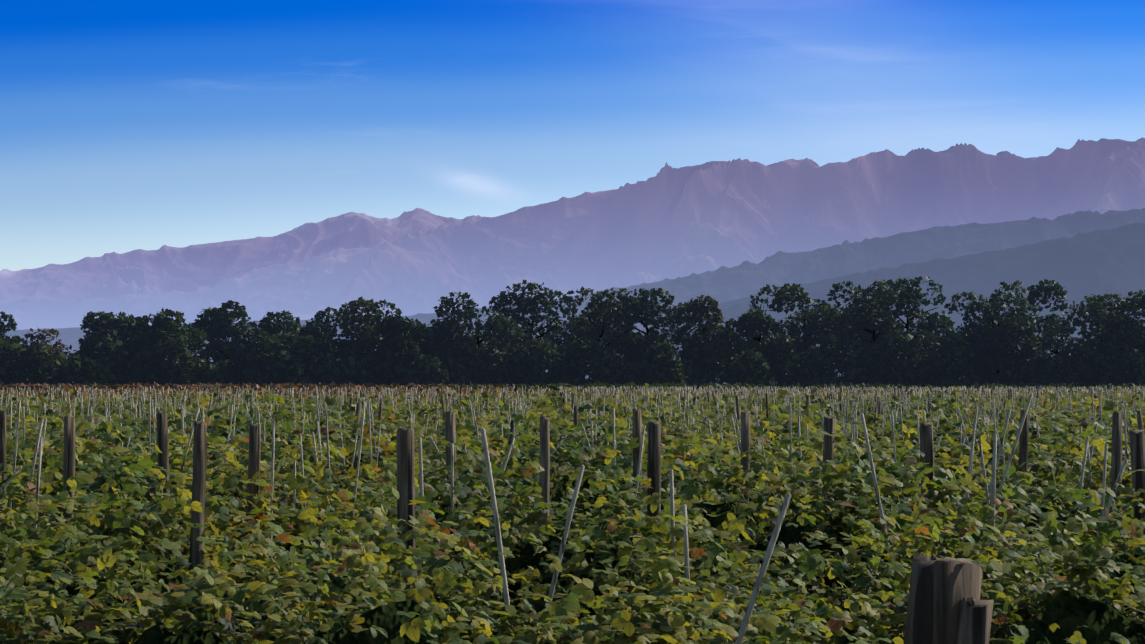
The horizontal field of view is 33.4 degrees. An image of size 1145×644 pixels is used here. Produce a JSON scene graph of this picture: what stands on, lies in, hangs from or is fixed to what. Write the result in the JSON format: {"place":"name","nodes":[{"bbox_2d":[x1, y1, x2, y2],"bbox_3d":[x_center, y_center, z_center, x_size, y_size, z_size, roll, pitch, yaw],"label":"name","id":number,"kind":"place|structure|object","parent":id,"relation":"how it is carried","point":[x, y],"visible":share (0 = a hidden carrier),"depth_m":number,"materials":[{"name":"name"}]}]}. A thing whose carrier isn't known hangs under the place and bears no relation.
{"place":"outdoors","nodes":[
{"label":"outdoors","id":0,"kind":"place"},
{"bbox_2d":[0,208,483,304],"bbox_3d":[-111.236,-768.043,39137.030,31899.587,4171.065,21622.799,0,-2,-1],"label":"mountain","id":1,"kind":"structure","parent":0,"point":[167,269],"depth_m":43102.75,"materials":[{"name":"purple stone"}]},
{"bbox_2d":[0,137,1144,329],"bbox_3d":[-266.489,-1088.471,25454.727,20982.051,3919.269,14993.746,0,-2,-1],"label":"mountain","id":2,"kind":"structure","parent":0,"point":[668,222],"depth_m":29292.68,"materials":[{"name":"purple stone"}]},
{"bbox_2d":[0,0,1144,270],"label":"sky","id":3,"kind":"structure","parent":0,"point":[126,125],"materials":[{"name":"blue"}]},
{"bbox_2d":[4,208,1144,366],"bbox_3d":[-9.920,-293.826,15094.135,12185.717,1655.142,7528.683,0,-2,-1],"label":"mountain","id":4,"kind":"structure","parent":0,"point":[744,279],"depth_m":16977.16,"materials":[{"name":"stone"}]},
{"bbox_2d":[27,223,1144,383],"bbox_3d":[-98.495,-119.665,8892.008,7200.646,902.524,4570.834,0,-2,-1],"label":"hill","id":5,"kind":"structure","parent":0,"point":[1079,266],"depth_m":9344.43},
{"label":"ground","id":6,"kind":"structure","parent":0,"visible":0},
{"bbox_2d":[62,414,74,522],"bbox_3d":[-3.919,1.454,14.805,0.108,1.476,0.101,1,-2,-27],"label":"field post","id":7,"kind":"object","parent":6,"relation":"on","point":[69,449],"visible":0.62,"depth_m":14.79,"materials":[{"name":"brown wood"}]},
{"bbox_2d":[156,410,169,515],"bbox_3d":[-3.443,1.487,16.050,0.092,1.490,0.118,-2,-3,43],"label":"field post","id":8,"kind":"object","parent":6,"relation":"on","point":[162,442],"visible":0.48,"depth_m":16.02,"materials":[{"name":"brown wood"}]},
{"bbox_2d":[189,421,206,580],"bbox_3d":[-2.166,1.318,11.004,0.104,1.499,0.089,1,-2,-39],"label":"field post","id":9,"kind":"object","parent":6,"relation":"on","point":[199,478],"visible":0.6,"depth_m":10.99,"materials":[{"name":"brown wood"}]},
{"bbox_2d":[244,422,260,535],"bbox_3d":[-2.285,1.430,13.500,0.156,1.441,0.118,0,-2,-1],"label":"field post","id":10,"kind":"object","parent":6,"relation":"on","point":[254,450],"visible":0.38,"depth_m":13.47,"materials":[{"name":"brown wood"}]},
{"bbox_2d":[397,427,415,558],"bbox_3d":[-0.925,1.319,10.533,0.124,1.469,0.126,0,-2,-1],"label":"field post","id":11,"kind":"object","parent":6,"relation":"on","point":[405,468],"visible":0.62,"depth_m":10.52,"materials":[{"name":"brown wood"}]},
{"bbox_2d":[445,411,456,498],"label":"field post","id":12,"kind":"object","parent":6,"relation":"on","point":[450,434],"visible":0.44,"depth_m":17.45,"materials":[{"name":"brown wood"}]},
{"bbox_2d":[538,416,549,533],"bbox_3d":[-0.214,1.421,13.866,0.102,1.478,0.097,0,-2,-1],"label":"field post","id":13,"kind":"object","parent":6,"relation":"on","point":[544,482],"visible":0.48,"depth_m":13.85,"materials":[{"name":"brown wood"}]},
{"bbox_2d":[0,386,1143,485],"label":"wooden posts","id":14,"kind":"object","parent":6,"relation":"on","point":[357,413],"visible":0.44,"depth_m":62.42,"materials":[{"name":"wood"}]},
{"bbox_2d":[0,276,1144,391],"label":"tree line","id":15,"kind":"object","parent":6,"relation":"on","point":[129,352],"depth_m":233.25,"materials":[{"name":"green plant"}]},
{"bbox_2d":[0,383,1144,643],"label":"raspberry leaves","id":16,"kind":"object","parent":6,"relation":"on","point":[320,591],"visible":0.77,"depth_m":11.40,"materials":[{"name":"green plant"}]},
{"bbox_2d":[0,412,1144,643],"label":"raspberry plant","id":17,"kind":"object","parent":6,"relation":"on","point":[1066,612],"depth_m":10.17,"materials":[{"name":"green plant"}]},
{"bbox_2d":[0,385,1144,643],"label":"stakes","id":18,"kind":"object","parent":6,"relation":"on","point":[996,439],"visible":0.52,"depth_m":35.31,"materials":[{"name":"wood"}]},
{"bbox_2d":[633,409,642,496],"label":"field post","id":19,"kind":"object","parent":6,"relation":"on","point":[637,427],"visible":0.38,"depth_m":18.21,"materials":[{"name":"brown wood"}]},
{"bbox_2d":[647,421,660,523],"bbox_3d":[0.538,1.383,12.532,0.107,1.470,0.122,0,-2,-1],"label":"field post","id":20,"kind":"object","parent":6,"relation":"on","point":[654,455],"visible":0.35,"depth_m":12.50,"materials":[{"name":"brown wood"}]},
{"bbox_2d":[739,410,749,501],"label":"field post","id":21,"kind":"object","parent":6,"relation":"on","point":[745,431],"visible":0.42,"depth_m":16.11,"materials":[{"name":"brown wood"}]},
{"bbox_2d":[822,416,834,513],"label":"field post","id":22,"kind":"object","parent":6,"relation":"on","point":[828,443],"visible":0.25,"depth_m":15.01,"materials":[{"name":"brown wood"}]},
{"bbox_2d":[919,422,933,521],"bbox_3d":[2.447,1.410,13.070,0.113,1.453,0.100,-1,-2,37],"label":"field post","id":23,"kind":"object","parent":6,"relation":"on","point":[926,439],"visible":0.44,"depth_m":13.06,"materials":[{"name":"brown wood"}]},
{"bbox_2d":[904,553,993,643],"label":"field post","id":24,"kind":"object","parent":6,"relation":"on","point":[946,605],"visible":1,"depth_m":3.32,"materials":[{"name":"brown wood"}]},
{"bbox_2d":[1018,408,1028,482],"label":"field post","id":25,"kind":"object","parent":6,"relation":"on","point":[1023,447],"visible":0.29,"depth_m":18.24,"materials":[{"name":"brown wood"}]},
{"bbox_2d":[1111,411,1121,526],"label":"field post","id":26,"kind":"object","parent":6,"relation":"on","point":[1116,458],"visible":0.38,"depth_m":16.11,"materials":[{"name":"brown wood"}]},
{"bbox_2d":[1129,429,1144,557],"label":"field post","id":27,"kind":"object","parent":6,"relation":"on","point":[1137,445],"visible":0.33,"depth_m":11.47,"materials":[{"name":"brown wood"}]}
]}

